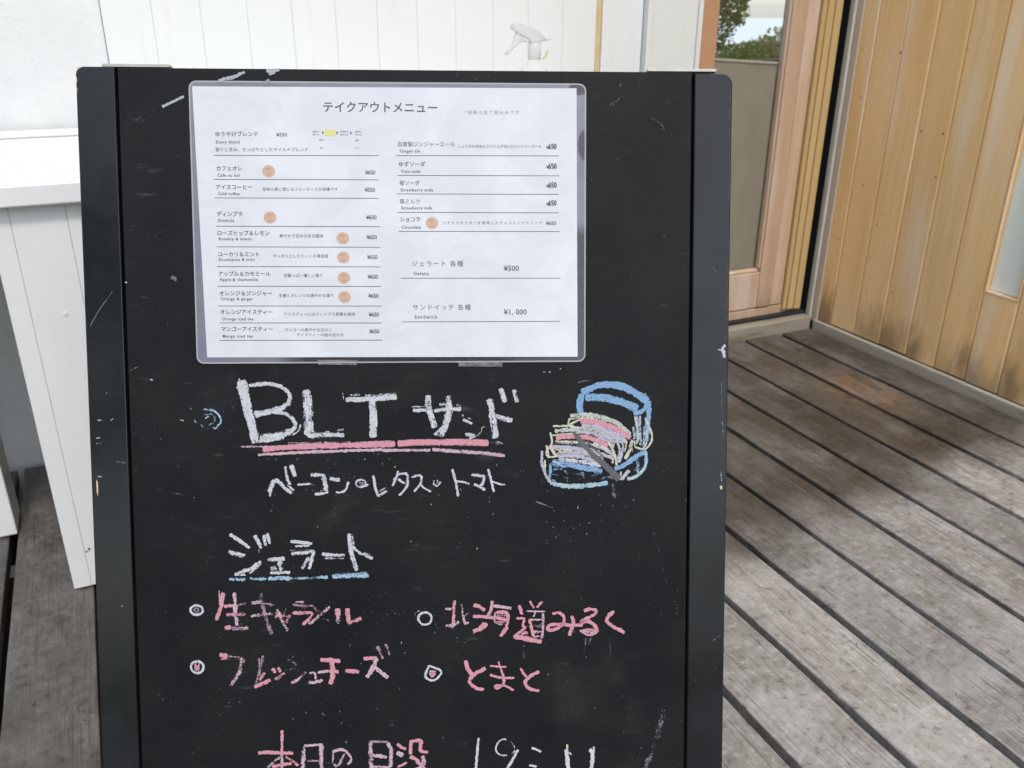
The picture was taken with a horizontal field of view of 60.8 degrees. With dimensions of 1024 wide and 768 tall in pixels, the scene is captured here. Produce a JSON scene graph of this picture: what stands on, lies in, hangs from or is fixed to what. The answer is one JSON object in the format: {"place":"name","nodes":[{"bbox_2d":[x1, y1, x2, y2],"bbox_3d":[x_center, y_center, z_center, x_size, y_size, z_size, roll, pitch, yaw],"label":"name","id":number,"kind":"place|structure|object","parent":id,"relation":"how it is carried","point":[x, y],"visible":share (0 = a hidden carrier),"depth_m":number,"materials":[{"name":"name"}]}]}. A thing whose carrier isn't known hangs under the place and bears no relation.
{"place":"outdoors","nodes":[
{"label":"outdoors","id":0,"kind":"place"},
{"bbox_2d":[0,577,13,735],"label":"ground under deck","id":1,"kind":"structure","parent":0,"point":[6,641],"depth_m":1.91,"materials":[{"name":"soil"}]},
{"bbox_2d":[11,514,19,565],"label":"deck joists","id":2,"kind":"object","parent":1,"relation":"on","point":[14,552],"depth_m":1.90,"materials":[{"name":"black"}]},
{"bbox_2d":[0,329,1023,767],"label":"deck","id":3,"kind":"structure","parent":2,"relation":"on","point":[874,569],"depth_m":1.64,"materials":[{"name":"grey wood"}]},
{"bbox_2d":[0,128,95,588],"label":"white counter","id":4,"kind":"object","parent":3,"relation":"on","point":[41,263],"visible":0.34,"depth_m":1.45,"materials":[{"name":"paint"}]},
{"bbox_2d":[98,0,703,71],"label":"siding wall","id":5,"kind":"structure","parent":3,"relation":"on","point":[592,35],"depth_m":2.06,"materials":[{"name":"white paint"}]},
{"bbox_2d":[504,23,551,59],"bbox_3d":[0.037,-0.711,2.002,0.111,0.216,0.066,-1,24,-2],"label":"spray bottle","id":6,"kind":"object","parent":5,"relation":"attached to","point":[529,44],"visible":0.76,"depth_m":1.97,"materials":[{"name":"white plastic"}]},
{"bbox_2d":[728,304,810,342],"bbox_3d":[0.708,-0.178,2.905,0.604,0.138,0.144,-10,26,-23],"label":"door sill","id":7,"kind":"structure","parent":5,"relation":"attached to","point":[755,322],"depth_m":2.90,"materials":[{"name":"beige wood"}]},
{"bbox_2d":[76,64,731,767],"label":"chalkboard sign","id":8,"kind":"object","parent":3,"relation":"on","point":[488,562],"visible":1,"depth_m":0.97,"materials":[{"name":"black paint"}]},
{"bbox_2d":[189,77,585,363],"bbox_3d":[-0.132,-0.173,0.949,0.426,0.311,0.007,0,4,-3],"label":"laminated menu","id":9,"kind":"object","parent":8,"relation":"attached to","point":[387,219],"visible":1,"depth_m":0.95,"materials":[{"name":"paper"}]},
{"bbox_2d":[812,319,1023,421],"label":"baseboard","id":10,"kind":"structure","parent":3,"relation":"on","point":[1008,407],"depth_m":2.58,"materials":[{"name":"beige wood"}]},
{"bbox_2d":[805,0,1023,405],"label":"pine wall","id":11,"kind":"structure","parent":10,"relation":"on","point":[919,251],"depth_m":2.46,"materials":[{"name":"brown wood"}]},
{"bbox_2d":[779,0,850,321],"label":"door jamb","id":12,"kind":"object","parent":11,"relation":"attached to","point":[826,65],"depth_m":2.76,"materials":[{"name":"beige wood"}]},
{"bbox_2d":[699,0,820,311],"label":"glazed door","id":13,"kind":"structure","parent":12,"relation":"attached to","point":[769,102],"depth_m":2.69,"materials":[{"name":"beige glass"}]},
{"bbox_2d":[984,121,1023,302],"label":"slit window","id":14,"kind":"structure","parent":11,"relation":"in","point":[1005,279],"depth_m":2.28,"materials":[{"name":"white glass"}]},
{"bbox_2d":[0,0,108,577],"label":"plaster wall","id":15,"kind":"structure","parent":1,"relation":"on","point":[48,48],"depth_m":1.80,"materials":[{"name":"white paint"}]},
{"bbox_2d":[716,18,782,54],"bbox_3d":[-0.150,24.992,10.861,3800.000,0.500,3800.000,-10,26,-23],"label":"sea","id":16,"kind":"structure","parent":0,"point":[755,28],"depth_m":1113.83,"materials":[{"name":"liquid"}]},
{"bbox_2d":[719,0,784,17],"label":"sky","id":17,"kind":"structure","parent":0,"point":[758,8],"materials":[{"name":"white"}]},
{"bbox_2d":[752,26,781,53],"bbox_3d":[5.256,-6.241,16.776,1.639,1.224,1.282,-10,26,-23],"label":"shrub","id":18,"kind":"object","parent":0,"point":[776,32],"visible":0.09,"depth_m":16.58,"materials":[{"name":"green plant"}]},
{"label":"ground","id":19,"kind":"structure","parent":0,"visible":0},
{"bbox_2d":[716,0,750,50],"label":"garden tree","id":20,"kind":"object","parent":19,"relation":"on","point":[736,18],"visible":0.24,"depth_m":12.04,"materials":[{"name":"green plant"}]},
{"bbox_2d":[715,41,768,59],"bbox_3d":[3.723,-5.254,14.670,1.314,0.985,1.310,-19,30,-38],"label":"shrub","id":21,"kind":"object","parent":19,"relation":"on","point":[734,54],"visible":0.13,"depth_m":14.34,"materials":[{"name":"green plant"}]},
{"bbox_2d":[731,34,779,58],"bbox_3d":[4.357,-5.615,15.417,1.246,1.058,1.234,9,25,19],"label":"shrub","id":22,"kind":"object","parent":19,"relation":"on","point":[775,44],"visible":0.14,"depth_m":15.14,"materials":[{"name":"green plant"}]}
]}

